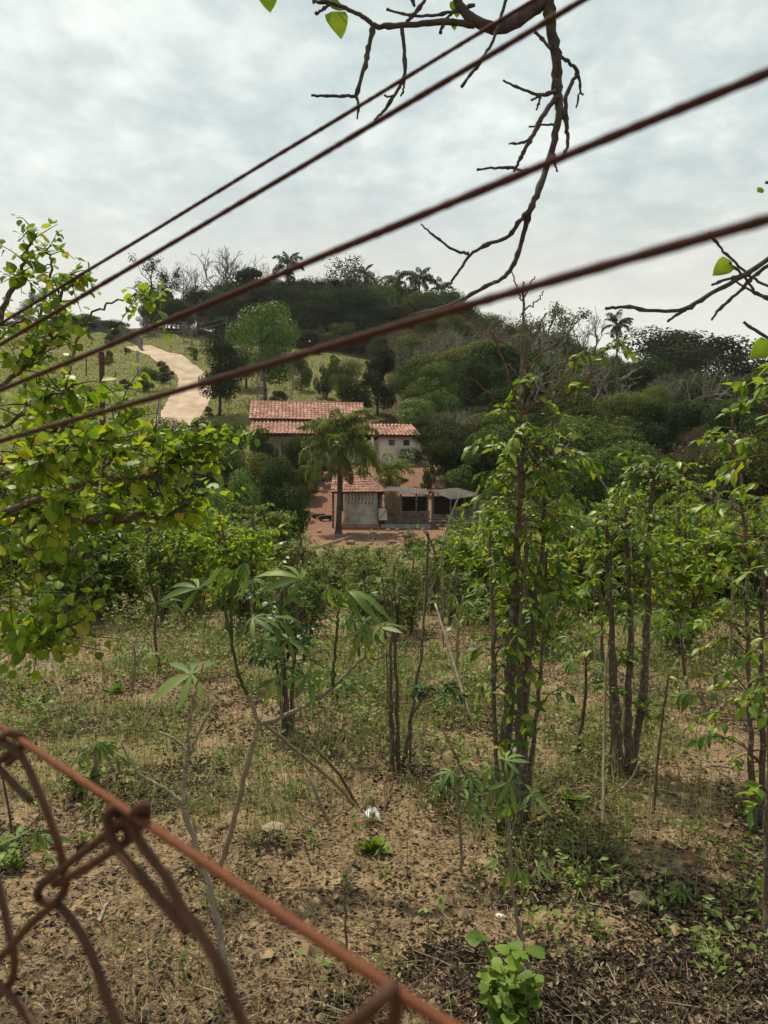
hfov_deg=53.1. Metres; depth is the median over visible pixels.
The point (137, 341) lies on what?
boundary wall
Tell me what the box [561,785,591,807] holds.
leaf rosette
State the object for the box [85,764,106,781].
broad weed
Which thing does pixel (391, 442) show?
window
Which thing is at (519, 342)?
hill tree
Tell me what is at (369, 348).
scrub bush
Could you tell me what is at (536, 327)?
hill tree
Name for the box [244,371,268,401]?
slope tree
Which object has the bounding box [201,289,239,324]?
hill tree
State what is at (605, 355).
hill tree
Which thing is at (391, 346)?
hill tree
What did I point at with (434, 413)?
slope bush
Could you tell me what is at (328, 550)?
weed bush
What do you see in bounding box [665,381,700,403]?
hill tree
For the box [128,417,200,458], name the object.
slope bush
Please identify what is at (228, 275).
hill tree
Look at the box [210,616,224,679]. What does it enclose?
bare sapling
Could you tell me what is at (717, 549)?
coffee bush
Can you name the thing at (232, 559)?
coffee bush
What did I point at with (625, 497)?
coffee bush
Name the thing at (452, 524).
coffee bush
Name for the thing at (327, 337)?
scrub bush
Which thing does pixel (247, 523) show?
coffee bush
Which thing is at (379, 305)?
hill tree
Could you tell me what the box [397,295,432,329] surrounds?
hill tree
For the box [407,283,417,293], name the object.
hill tree
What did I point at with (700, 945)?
field weeds
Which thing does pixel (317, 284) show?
hill tree
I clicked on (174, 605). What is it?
cassava plant
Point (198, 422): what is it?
slope bush
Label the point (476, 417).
scrub bush
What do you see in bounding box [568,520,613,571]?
coffee bush
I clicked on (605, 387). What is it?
hill tree
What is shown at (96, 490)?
slope bush
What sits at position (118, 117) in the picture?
sky
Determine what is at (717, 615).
bare sapling
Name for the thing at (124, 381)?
slope bush
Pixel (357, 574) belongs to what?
weed bush
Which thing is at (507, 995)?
broad weed
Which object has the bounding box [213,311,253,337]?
scrub bush
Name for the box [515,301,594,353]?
hill tree
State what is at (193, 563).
coffee bush
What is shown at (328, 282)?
hill tree
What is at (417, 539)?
weed bush
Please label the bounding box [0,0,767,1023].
chain link fence
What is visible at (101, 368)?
utility pole
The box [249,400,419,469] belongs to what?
farmhouse
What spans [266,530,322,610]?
coffee bush
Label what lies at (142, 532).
coffee bush
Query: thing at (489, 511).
coffee bush
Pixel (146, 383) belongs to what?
slope bush
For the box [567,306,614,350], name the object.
hill tree
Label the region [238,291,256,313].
hill tree
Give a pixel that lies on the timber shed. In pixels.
(415, 509)
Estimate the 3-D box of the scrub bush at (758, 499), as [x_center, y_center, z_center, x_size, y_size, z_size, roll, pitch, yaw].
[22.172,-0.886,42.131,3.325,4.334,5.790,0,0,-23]
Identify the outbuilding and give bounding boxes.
[331,473,385,527]
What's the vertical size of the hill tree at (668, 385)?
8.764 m
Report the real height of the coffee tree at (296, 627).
1.790 m
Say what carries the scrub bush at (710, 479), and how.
on the ground at (320, 500)
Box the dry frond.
[382,490,403,514]
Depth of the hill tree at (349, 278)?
144.04 m
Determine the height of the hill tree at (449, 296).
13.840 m
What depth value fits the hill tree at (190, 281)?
149.75 m
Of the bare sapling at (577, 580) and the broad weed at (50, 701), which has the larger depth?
the bare sapling at (577, 580)
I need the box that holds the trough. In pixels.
[312,513,324,516]
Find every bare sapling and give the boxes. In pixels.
[113,619,124,681]
[179,566,195,641]
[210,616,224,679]
[305,537,310,607]
[339,641,347,686]
[395,632,405,664]
[417,569,436,659]
[443,548,458,636]
[463,619,474,674]
[547,586,563,675]
[570,540,592,631]
[584,565,602,650]
[621,495,647,598]
[657,579,674,660]
[696,640,707,697]
[710,595,721,638]
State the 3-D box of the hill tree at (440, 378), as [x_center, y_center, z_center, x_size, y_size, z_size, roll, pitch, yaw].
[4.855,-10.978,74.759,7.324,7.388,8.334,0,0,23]
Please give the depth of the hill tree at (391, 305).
137.04 m
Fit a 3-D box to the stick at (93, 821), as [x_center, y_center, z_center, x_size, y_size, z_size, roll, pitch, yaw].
[-1.923,2.006,4.962,0.127,0.037,0.038,0,0,-42]
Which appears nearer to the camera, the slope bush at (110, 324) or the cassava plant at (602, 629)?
the cassava plant at (602, 629)
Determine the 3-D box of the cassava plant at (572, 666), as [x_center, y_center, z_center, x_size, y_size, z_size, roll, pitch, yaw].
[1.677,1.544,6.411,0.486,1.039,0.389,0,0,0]
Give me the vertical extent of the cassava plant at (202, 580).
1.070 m
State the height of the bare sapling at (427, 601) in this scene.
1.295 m
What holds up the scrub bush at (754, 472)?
on the ground at (320, 500)
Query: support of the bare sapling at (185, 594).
on the ground at (320, 500)
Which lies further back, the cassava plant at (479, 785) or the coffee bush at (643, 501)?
the coffee bush at (643, 501)
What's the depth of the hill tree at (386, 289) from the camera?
139.36 m
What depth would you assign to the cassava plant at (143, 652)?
8.60 m
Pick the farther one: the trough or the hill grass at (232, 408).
the hill grass at (232, 408)
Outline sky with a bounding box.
[0,0,767,375]
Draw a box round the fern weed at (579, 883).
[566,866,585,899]
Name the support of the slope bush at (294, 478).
on the ground at (320, 500)
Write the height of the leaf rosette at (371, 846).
0.115 m
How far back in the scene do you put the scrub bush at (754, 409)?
56.99 m
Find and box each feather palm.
[296,406,380,533]
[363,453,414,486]
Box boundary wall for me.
[61,319,142,350]
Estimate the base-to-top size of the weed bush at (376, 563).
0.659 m
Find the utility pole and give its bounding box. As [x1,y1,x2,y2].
[99,352,106,500]
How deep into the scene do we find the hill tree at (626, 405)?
67.00 m
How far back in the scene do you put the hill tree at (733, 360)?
125.03 m
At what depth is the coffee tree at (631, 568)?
5.87 m
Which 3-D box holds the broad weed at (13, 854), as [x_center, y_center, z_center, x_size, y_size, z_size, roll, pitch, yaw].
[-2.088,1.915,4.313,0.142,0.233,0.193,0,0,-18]
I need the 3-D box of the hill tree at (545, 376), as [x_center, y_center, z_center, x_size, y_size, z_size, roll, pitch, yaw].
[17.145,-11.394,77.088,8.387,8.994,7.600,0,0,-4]
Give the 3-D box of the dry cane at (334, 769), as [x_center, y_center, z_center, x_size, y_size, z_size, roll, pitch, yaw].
[-0.335,1.773,5.164,0.345,0.433,0.040,0,0,8]
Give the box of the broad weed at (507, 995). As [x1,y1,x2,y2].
[465,930,544,1023]
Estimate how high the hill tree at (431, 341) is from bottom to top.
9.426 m
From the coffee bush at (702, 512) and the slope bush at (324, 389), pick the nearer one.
the coffee bush at (702, 512)
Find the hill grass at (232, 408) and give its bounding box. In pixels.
[0,333,403,460]
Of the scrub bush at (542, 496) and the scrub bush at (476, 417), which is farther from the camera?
the scrub bush at (476, 417)
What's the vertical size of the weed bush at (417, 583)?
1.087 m
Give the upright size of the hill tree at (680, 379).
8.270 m
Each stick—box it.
[77,819,96,825]
[94,898,110,925]
[282,802,315,820]
[579,900,643,921]
[710,764,745,769]
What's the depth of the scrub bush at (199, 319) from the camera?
145.20 m
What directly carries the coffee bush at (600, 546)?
on the ground at (320, 500)
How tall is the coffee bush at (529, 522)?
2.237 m
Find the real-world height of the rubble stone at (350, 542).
0.281 m
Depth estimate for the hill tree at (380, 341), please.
129.07 m
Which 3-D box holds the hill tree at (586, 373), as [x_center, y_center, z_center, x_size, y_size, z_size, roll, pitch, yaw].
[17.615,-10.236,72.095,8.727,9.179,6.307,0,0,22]
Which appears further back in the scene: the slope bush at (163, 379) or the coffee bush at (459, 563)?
the slope bush at (163, 379)
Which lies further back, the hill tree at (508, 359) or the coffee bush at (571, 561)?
the hill tree at (508, 359)
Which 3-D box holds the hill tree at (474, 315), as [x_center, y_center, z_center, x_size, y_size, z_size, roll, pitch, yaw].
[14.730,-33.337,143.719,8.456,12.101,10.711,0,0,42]
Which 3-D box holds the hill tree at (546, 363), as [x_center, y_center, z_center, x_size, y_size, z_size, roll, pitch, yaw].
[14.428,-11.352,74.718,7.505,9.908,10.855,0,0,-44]
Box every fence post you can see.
[136,350,139,390]
[158,399,160,423]
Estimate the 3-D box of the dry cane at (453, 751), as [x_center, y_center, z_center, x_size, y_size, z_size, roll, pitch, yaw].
[0.532,1.793,5.437,0.059,0.472,0.406,0,0,-40]
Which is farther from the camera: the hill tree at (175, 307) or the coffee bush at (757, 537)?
the hill tree at (175, 307)
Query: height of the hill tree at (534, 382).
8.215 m
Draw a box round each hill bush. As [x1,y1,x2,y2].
[421,390,469,434]
[513,394,571,420]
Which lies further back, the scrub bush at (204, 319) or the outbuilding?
the scrub bush at (204, 319)
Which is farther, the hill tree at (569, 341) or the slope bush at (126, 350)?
the hill tree at (569, 341)
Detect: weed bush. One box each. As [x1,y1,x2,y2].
[268,565,307,636]
[273,564,321,617]
[287,572,336,634]
[308,554,324,568]
[309,558,334,607]
[320,544,335,561]
[321,568,347,604]
[324,549,336,564]
[325,573,349,603]
[328,553,357,589]
[338,548,355,561]
[338,572,358,601]
[341,573,383,640]
[345,566,386,601]
[350,553,375,578]
[351,547,361,555]
[355,557,382,605]
[361,544,372,557]
[363,559,387,575]
[371,549,388,562]
[372,553,393,569]
[372,575,419,639]
[380,570,395,590]
[388,560,413,580]
[391,563,423,634]
[393,568,428,629]
[398,531,416,559]
[406,536,425,555]
[410,570,439,608]
[417,558,444,613]
[431,570,475,622]
[458,575,484,619]
[462,567,488,609]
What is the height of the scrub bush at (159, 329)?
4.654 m
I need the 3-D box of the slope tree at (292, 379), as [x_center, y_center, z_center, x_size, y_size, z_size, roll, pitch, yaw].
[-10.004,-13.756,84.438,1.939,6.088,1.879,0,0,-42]
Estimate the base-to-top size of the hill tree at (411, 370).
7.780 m
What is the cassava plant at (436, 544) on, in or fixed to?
on the ground at (320, 500)
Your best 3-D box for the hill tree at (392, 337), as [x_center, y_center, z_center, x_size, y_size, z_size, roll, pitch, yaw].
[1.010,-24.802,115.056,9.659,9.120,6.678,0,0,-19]
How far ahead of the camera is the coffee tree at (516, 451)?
4.84 m
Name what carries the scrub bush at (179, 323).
on the ground at (320, 500)
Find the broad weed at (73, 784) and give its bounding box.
[63,770,91,799]
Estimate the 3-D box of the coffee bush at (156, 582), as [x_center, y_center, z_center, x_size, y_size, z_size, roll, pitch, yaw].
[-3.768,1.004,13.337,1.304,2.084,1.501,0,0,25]
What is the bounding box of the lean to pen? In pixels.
[431,488,481,529]
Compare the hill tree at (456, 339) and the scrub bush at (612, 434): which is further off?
the hill tree at (456, 339)
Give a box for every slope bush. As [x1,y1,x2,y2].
[0,459,69,503]
[2,312,48,329]
[48,313,74,326]
[49,450,120,502]
[72,313,105,329]
[97,350,113,360]
[99,319,135,334]
[103,334,115,342]
[104,356,111,363]
[107,456,167,529]
[119,379,132,388]
[124,347,130,352]
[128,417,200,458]
[135,451,208,504]
[139,366,160,390]
[156,361,167,368]
[158,374,170,381]
[159,365,174,376]
[180,448,244,504]
[184,417,227,455]
[186,346,198,353]
[204,406,213,415]
[205,420,249,463]
[215,442,272,500]
[249,425,279,470]
[254,456,310,505]
[269,391,288,400]
[281,434,311,488]
[282,465,322,495]
[291,350,312,389]
[313,364,331,397]
[317,464,336,482]
[325,357,362,401]
[330,355,340,362]
[378,469,407,481]
[417,409,455,455]
[420,470,435,490]
[423,456,482,466]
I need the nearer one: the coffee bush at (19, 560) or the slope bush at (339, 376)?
the coffee bush at (19, 560)
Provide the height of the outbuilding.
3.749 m
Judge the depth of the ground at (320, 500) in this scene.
5.31 m
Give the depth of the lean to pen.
44.83 m
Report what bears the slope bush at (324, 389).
on the ground at (320, 500)
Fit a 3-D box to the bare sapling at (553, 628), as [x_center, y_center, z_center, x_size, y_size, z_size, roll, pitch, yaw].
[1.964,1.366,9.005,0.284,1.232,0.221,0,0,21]
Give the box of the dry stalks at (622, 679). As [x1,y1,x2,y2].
[0,549,767,923]
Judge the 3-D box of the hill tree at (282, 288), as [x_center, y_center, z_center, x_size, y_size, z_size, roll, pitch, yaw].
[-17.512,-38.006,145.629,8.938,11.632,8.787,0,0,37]
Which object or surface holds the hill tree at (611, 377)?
on the ground at (320, 500)
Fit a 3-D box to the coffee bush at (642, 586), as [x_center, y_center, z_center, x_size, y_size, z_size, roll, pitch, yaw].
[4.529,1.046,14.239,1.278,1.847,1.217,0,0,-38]
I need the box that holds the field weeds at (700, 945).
[0,521,767,985]
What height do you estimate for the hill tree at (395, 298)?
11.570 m
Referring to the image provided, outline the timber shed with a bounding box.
[379,486,430,527]
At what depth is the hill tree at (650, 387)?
81.71 m
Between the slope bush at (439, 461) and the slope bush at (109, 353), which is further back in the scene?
the slope bush at (109, 353)
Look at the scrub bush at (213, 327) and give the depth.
135.62 m
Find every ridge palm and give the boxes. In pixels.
[272,251,304,283]
[353,264,374,283]
[381,270,408,302]
[404,267,436,292]
[428,276,453,292]
[601,309,633,354]
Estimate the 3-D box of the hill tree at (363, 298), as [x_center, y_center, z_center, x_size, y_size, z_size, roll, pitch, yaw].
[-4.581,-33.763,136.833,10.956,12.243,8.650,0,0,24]
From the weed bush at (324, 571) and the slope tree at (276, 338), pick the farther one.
the slope tree at (276, 338)
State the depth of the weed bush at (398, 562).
19.41 m
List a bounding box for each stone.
[261,821,285,833]
[346,540,354,544]
[387,540,396,543]
[628,890,647,906]
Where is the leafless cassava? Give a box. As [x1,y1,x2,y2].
[120,662,235,986]
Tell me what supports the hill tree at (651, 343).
on the ground at (320, 500)
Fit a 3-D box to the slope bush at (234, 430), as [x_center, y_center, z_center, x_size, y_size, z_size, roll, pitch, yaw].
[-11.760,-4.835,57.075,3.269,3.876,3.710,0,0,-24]
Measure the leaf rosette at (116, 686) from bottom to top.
0.147 m
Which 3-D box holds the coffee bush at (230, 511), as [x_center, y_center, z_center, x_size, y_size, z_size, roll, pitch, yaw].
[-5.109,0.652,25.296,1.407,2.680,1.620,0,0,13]
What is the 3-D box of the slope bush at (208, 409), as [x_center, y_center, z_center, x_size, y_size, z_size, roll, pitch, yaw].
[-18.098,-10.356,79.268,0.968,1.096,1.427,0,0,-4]
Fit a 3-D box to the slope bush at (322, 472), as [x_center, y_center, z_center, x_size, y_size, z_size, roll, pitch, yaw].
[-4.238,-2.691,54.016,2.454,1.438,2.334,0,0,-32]
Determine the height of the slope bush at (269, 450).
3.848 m
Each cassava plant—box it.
[0,825,71,854]
[21,582,55,657]
[71,737,132,785]
[115,637,158,689]
[139,591,183,668]
[150,563,407,876]
[199,567,216,624]
[233,577,270,642]
[289,572,325,632]
[338,613,370,667]
[369,575,400,646]
[400,544,426,630]
[431,751,489,875]
[432,534,459,619]
[445,594,485,674]
[469,570,505,644]
[478,750,552,969]
[555,633,608,756]
[572,560,621,681]
[617,597,669,732]
[660,609,694,691]
[664,884,695,905]
[669,689,720,715]
[714,574,755,671]
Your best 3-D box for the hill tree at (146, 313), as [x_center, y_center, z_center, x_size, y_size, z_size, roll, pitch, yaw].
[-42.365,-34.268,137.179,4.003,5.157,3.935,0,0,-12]
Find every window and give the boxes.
[389,440,394,444]
[403,440,408,445]
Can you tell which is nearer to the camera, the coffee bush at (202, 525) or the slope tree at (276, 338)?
the coffee bush at (202, 525)
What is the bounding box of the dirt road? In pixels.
[127,345,211,430]
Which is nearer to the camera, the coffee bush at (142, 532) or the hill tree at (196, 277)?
the coffee bush at (142, 532)
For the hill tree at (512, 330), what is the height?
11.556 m
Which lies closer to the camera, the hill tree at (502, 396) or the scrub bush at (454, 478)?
the scrub bush at (454, 478)
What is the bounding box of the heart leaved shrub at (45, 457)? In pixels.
[0,214,265,686]
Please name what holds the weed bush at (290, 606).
on the ground at (320, 500)
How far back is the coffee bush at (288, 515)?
23.61 m
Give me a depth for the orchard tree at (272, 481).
28.33 m
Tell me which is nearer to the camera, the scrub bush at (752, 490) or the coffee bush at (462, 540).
the coffee bush at (462, 540)
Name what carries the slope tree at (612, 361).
on the ground at (320, 500)
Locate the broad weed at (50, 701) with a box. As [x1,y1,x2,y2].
[27,697,54,718]
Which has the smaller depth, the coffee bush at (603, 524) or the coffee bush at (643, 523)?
the coffee bush at (603, 524)
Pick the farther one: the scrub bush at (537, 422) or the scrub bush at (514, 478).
the scrub bush at (537, 422)
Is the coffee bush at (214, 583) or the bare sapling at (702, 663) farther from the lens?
the coffee bush at (214, 583)
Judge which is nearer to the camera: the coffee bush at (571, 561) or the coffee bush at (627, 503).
the coffee bush at (571, 561)
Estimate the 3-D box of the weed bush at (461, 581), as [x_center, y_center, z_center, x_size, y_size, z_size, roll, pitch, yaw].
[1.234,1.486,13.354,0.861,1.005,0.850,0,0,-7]
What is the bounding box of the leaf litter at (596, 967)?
[0,603,767,1023]
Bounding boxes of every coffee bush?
[0,551,18,593]
[0,559,14,597]
[1,523,129,626]
[2,497,29,592]
[5,500,48,594]
[15,542,70,605]
[26,530,105,629]
[61,488,106,579]
[74,524,139,611]
[85,521,150,616]
[106,490,146,589]
[114,498,143,557]
[119,525,203,622]
[136,494,169,548]
[137,511,202,607]
[138,509,148,550]
[149,501,158,541]
[153,523,215,614]
[170,501,218,574]
[175,509,216,606]
[193,519,279,624]
[194,510,288,632]
[198,508,276,578]
[203,509,249,570]
[215,496,242,522]
[222,510,270,570]
[235,501,289,579]
[257,513,291,558]
[266,511,297,537]
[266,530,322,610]
[270,510,299,566]
[410,529,485,592]
[434,540,482,613]
[440,525,501,612]
[442,512,472,534]
[445,527,484,568]
[452,520,481,534]
[453,523,476,539]
[458,529,482,538]
[464,519,513,580]
[466,530,552,637]
[482,497,524,527]
[482,525,602,650]
[485,495,527,525]
[507,503,536,536]
[522,515,579,616]
[546,498,564,518]
[551,503,592,552]
[551,524,602,616]
[555,525,632,614]
[556,499,582,512]
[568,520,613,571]
[570,509,633,596]
[590,513,636,594]
[593,520,657,607]
[596,520,668,614]
[598,481,660,524]
[605,484,636,508]
[615,486,642,504]
[615,507,668,569]
[618,518,751,654]
[619,515,661,593]
[627,499,665,552]
[633,495,661,518]
[641,510,709,594]
[648,502,676,537]
[652,510,736,613]
[654,504,677,565]
[665,493,729,531]
[666,484,699,516]
[672,509,762,599]
[679,500,708,518]
[699,524,759,612]
[703,518,765,616]
[704,500,760,524]
[708,513,767,613]
[711,506,751,544]
[737,522,766,595]
[748,497,767,586]
[759,503,767,555]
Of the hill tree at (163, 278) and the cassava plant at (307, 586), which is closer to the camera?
the cassava plant at (307, 586)
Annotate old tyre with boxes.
[318,515,331,518]
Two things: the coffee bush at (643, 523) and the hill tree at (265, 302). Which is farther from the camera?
the hill tree at (265, 302)
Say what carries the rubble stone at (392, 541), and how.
on the ground at (320, 500)
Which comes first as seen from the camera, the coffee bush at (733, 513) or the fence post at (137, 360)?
the coffee bush at (733, 513)
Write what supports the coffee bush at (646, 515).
on the ground at (320, 500)
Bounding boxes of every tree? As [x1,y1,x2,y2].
[10,285,43,316]
[14,506,141,618]
[128,253,183,297]
[135,306,157,333]
[138,297,159,318]
[154,295,173,320]
[163,258,207,323]
[164,299,189,332]
[176,267,200,303]
[178,302,196,329]
[181,285,210,329]
[190,246,270,290]
[196,296,221,333]
[196,491,225,551]
[197,335,249,415]
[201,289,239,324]
[208,278,240,293]
[215,467,260,521]
[220,291,241,329]
[225,300,300,400]
[229,267,272,288]
[233,344,256,388]
[235,292,256,318]
[236,298,257,337]
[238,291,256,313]
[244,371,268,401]
[244,541,336,735]
[245,458,310,545]
[246,286,284,318]
[250,288,274,321]
[257,260,280,281]
[258,297,276,317]
[259,0,767,358]
[267,279,283,286]
[270,279,293,299]
[273,282,301,313]
[275,301,300,327]
[276,284,308,344]
[284,361,299,400]
[292,275,321,289]
[302,284,336,328]
[304,280,327,341]
[308,277,341,291]
[319,252,387,294]
[331,280,353,291]
[334,285,388,353]
[339,345,408,415]
[344,292,398,330]
[354,270,380,290]
[366,276,383,285]
[367,290,392,329]
[367,322,416,357]
[369,282,401,319]
[369,333,391,348]
[372,523,468,774]
[375,293,403,323]
[383,329,411,363]
[385,293,400,320]
[385,338,442,385]
[386,334,428,374]
[387,329,408,377]
[387,354,459,402]
[392,292,419,334]
[393,397,436,439]
[397,290,436,315]
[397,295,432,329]
[398,284,416,299]
[399,362,473,410]
[402,330,414,336]
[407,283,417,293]
[410,327,433,347]
[413,317,463,348]
[415,289,467,321]
[415,345,489,391]
[420,329,452,357]
[431,299,465,326]
[433,324,474,361]
[434,288,487,334]
[434,335,466,351]
[437,326,492,348]
[438,314,480,343]
[441,352,526,418]
[442,298,483,341]
[446,272,643,834]
[446,373,481,405]
[450,340,534,403]
[458,339,519,357]
[459,310,484,319]
[464,316,501,345]
[466,385,532,427]
[473,323,499,345]
[477,312,515,339]
[482,327,515,346]
[485,330,505,344]
[485,344,545,404]
[492,320,546,344]
[498,334,549,354]
[505,334,537,349]
[508,310,570,354]
[508,342,580,411]
[511,324,574,354]
[512,336,557,353]
[514,352,602,404]
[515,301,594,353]
[524,360,563,412]
[528,351,619,404]
[537,333,596,355]
[540,344,597,403]
[540,374,609,429]
[558,353,628,421]
[565,450,702,778]
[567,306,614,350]
[584,356,642,418]
[585,346,607,358]
[593,366,629,407]
[593,391,659,425]
[598,352,650,413]
[601,354,626,366]
[604,354,677,393]
[604,357,673,399]
[611,325,723,377]
[624,384,677,432]
[631,380,674,402]
[636,464,722,650]
[640,329,767,380]
[645,371,722,407]
[648,356,738,450]
[662,375,697,395]
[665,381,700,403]
[671,370,754,411]
[678,405,767,833]
[679,369,721,398]
[696,362,764,407]
[703,363,767,949]
[736,369,767,417]
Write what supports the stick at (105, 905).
on the ground at (320, 500)
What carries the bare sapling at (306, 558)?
on the ground at (320, 500)
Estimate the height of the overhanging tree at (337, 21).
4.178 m
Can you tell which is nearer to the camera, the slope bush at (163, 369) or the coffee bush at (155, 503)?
the coffee bush at (155, 503)
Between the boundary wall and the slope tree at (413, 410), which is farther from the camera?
the boundary wall
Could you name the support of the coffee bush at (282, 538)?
on the ground at (320, 500)
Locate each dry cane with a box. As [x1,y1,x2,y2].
[1,777,12,832]
[48,648,65,707]
[263,724,358,807]
[300,758,330,826]
[309,742,356,803]
[343,881,349,977]
[381,782,392,815]
[434,603,477,730]
[441,493,460,647]
[441,726,480,801]
[601,480,633,679]
[601,645,607,827]
[612,761,640,795]
[651,674,669,813]
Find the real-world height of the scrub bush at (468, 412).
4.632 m
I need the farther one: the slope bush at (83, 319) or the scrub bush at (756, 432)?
the slope bush at (83, 319)
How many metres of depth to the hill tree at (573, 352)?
85.46 m
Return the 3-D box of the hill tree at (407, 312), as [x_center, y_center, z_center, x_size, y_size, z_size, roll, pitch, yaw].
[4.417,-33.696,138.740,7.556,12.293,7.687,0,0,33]
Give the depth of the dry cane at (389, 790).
5.25 m
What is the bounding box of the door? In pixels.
[258,443,267,460]
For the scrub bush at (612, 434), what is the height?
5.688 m
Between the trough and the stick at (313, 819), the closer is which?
the stick at (313, 819)
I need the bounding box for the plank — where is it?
[314,536,351,547]
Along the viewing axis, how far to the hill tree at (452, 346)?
86.83 m
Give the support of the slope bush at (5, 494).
on the ground at (320, 500)
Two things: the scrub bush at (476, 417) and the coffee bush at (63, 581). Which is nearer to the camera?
the coffee bush at (63, 581)
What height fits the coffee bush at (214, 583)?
1.901 m
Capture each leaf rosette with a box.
[12,694,36,708]
[101,680,125,693]
[355,834,394,853]
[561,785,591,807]
[741,875,763,894]
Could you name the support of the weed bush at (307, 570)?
on the ground at (320, 500)
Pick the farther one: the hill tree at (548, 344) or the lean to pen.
the hill tree at (548, 344)
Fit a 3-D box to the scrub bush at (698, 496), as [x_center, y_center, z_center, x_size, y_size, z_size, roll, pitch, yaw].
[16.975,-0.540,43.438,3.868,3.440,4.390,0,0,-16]
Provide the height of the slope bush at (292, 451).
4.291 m
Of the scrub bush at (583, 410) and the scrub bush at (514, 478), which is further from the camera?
the scrub bush at (583, 410)
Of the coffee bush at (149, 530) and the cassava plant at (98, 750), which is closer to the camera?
the cassava plant at (98, 750)
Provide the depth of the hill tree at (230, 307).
137.96 m
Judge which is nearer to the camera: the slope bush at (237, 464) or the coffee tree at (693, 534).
the coffee tree at (693, 534)
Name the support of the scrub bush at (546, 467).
on the ground at (320, 500)
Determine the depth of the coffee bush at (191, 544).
14.48 m
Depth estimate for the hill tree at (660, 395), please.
71.04 m
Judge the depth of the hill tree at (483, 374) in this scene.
71.49 m
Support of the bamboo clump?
on the ground at (320, 500)
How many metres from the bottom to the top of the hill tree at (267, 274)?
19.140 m
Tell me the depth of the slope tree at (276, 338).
87.28 m
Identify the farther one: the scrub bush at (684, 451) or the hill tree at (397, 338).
the hill tree at (397, 338)
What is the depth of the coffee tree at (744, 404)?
3.45 m
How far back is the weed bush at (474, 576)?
14.36 m
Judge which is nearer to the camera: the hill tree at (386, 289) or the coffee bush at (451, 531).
the coffee bush at (451, 531)
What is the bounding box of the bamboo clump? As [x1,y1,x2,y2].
[541,419,597,430]
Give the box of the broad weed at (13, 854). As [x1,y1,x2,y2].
[0,826,26,872]
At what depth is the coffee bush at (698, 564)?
10.46 m
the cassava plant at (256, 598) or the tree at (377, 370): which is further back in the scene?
the tree at (377, 370)
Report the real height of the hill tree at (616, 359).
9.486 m
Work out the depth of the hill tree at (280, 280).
154.05 m
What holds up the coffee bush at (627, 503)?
on the ground at (320, 500)
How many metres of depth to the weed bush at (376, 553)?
24.97 m
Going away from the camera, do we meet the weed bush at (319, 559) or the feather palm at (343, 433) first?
the weed bush at (319, 559)
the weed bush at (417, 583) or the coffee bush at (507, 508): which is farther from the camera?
the coffee bush at (507, 508)
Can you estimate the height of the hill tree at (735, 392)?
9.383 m
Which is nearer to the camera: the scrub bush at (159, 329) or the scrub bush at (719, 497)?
the scrub bush at (719, 497)
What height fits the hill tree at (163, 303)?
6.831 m
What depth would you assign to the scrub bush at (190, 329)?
131.13 m
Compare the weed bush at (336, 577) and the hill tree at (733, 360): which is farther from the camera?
the hill tree at (733, 360)
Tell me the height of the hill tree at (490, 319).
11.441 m
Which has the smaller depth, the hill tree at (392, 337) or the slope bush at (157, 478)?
the slope bush at (157, 478)
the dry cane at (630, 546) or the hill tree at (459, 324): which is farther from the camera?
the hill tree at (459, 324)
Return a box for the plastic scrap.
[362,806,380,820]
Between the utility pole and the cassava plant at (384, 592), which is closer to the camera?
the cassava plant at (384, 592)
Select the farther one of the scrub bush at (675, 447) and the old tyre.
the scrub bush at (675, 447)
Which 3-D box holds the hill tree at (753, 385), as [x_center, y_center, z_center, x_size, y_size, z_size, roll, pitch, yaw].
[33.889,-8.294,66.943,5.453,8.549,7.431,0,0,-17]
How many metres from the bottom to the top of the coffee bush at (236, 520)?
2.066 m
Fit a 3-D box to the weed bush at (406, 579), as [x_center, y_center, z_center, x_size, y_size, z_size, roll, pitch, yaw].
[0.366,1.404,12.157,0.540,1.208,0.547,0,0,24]
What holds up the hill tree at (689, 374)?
on the ground at (320, 500)
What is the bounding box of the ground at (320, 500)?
[0,328,767,1023]
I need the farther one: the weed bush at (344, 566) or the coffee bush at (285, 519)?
the coffee bush at (285, 519)
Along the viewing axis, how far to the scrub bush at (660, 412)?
55.31 m
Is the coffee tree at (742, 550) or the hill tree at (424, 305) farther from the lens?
the hill tree at (424, 305)
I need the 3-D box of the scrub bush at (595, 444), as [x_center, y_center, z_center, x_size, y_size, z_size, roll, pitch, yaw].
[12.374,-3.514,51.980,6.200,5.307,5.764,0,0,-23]
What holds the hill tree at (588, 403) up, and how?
on the ground at (320, 500)
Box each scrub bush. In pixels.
[140,314,170,337]
[169,316,191,329]
[176,320,194,340]
[179,324,197,343]
[185,313,209,337]
[189,310,211,328]
[201,322,228,339]
[212,316,244,340]
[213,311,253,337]
[268,316,303,343]
[293,328,324,348]
[312,324,334,339]
[317,322,355,351]
[332,326,370,353]
[358,338,382,356]
[397,417,479,478]
[415,411,465,461]
[422,405,476,438]
[441,424,516,493]
[453,404,491,425]
[457,450,505,479]
[460,408,510,432]
[475,415,530,468]
[480,480,547,509]
[484,462,541,496]
[496,434,592,499]
[525,413,546,429]
[525,474,564,505]
[530,437,587,482]
[540,439,663,517]
[542,423,612,482]
[543,406,620,430]
[560,415,662,484]
[576,444,641,502]
[616,400,695,462]
[639,452,704,512]
[641,475,707,514]
[647,424,727,497]
[650,399,728,450]
[667,425,717,453]
[675,440,723,481]
[677,443,725,498]
[686,471,737,504]
[688,438,767,515]
[696,476,739,510]
[698,399,767,441]
[710,433,767,500]
[715,398,767,435]
[717,421,767,446]
[752,487,765,507]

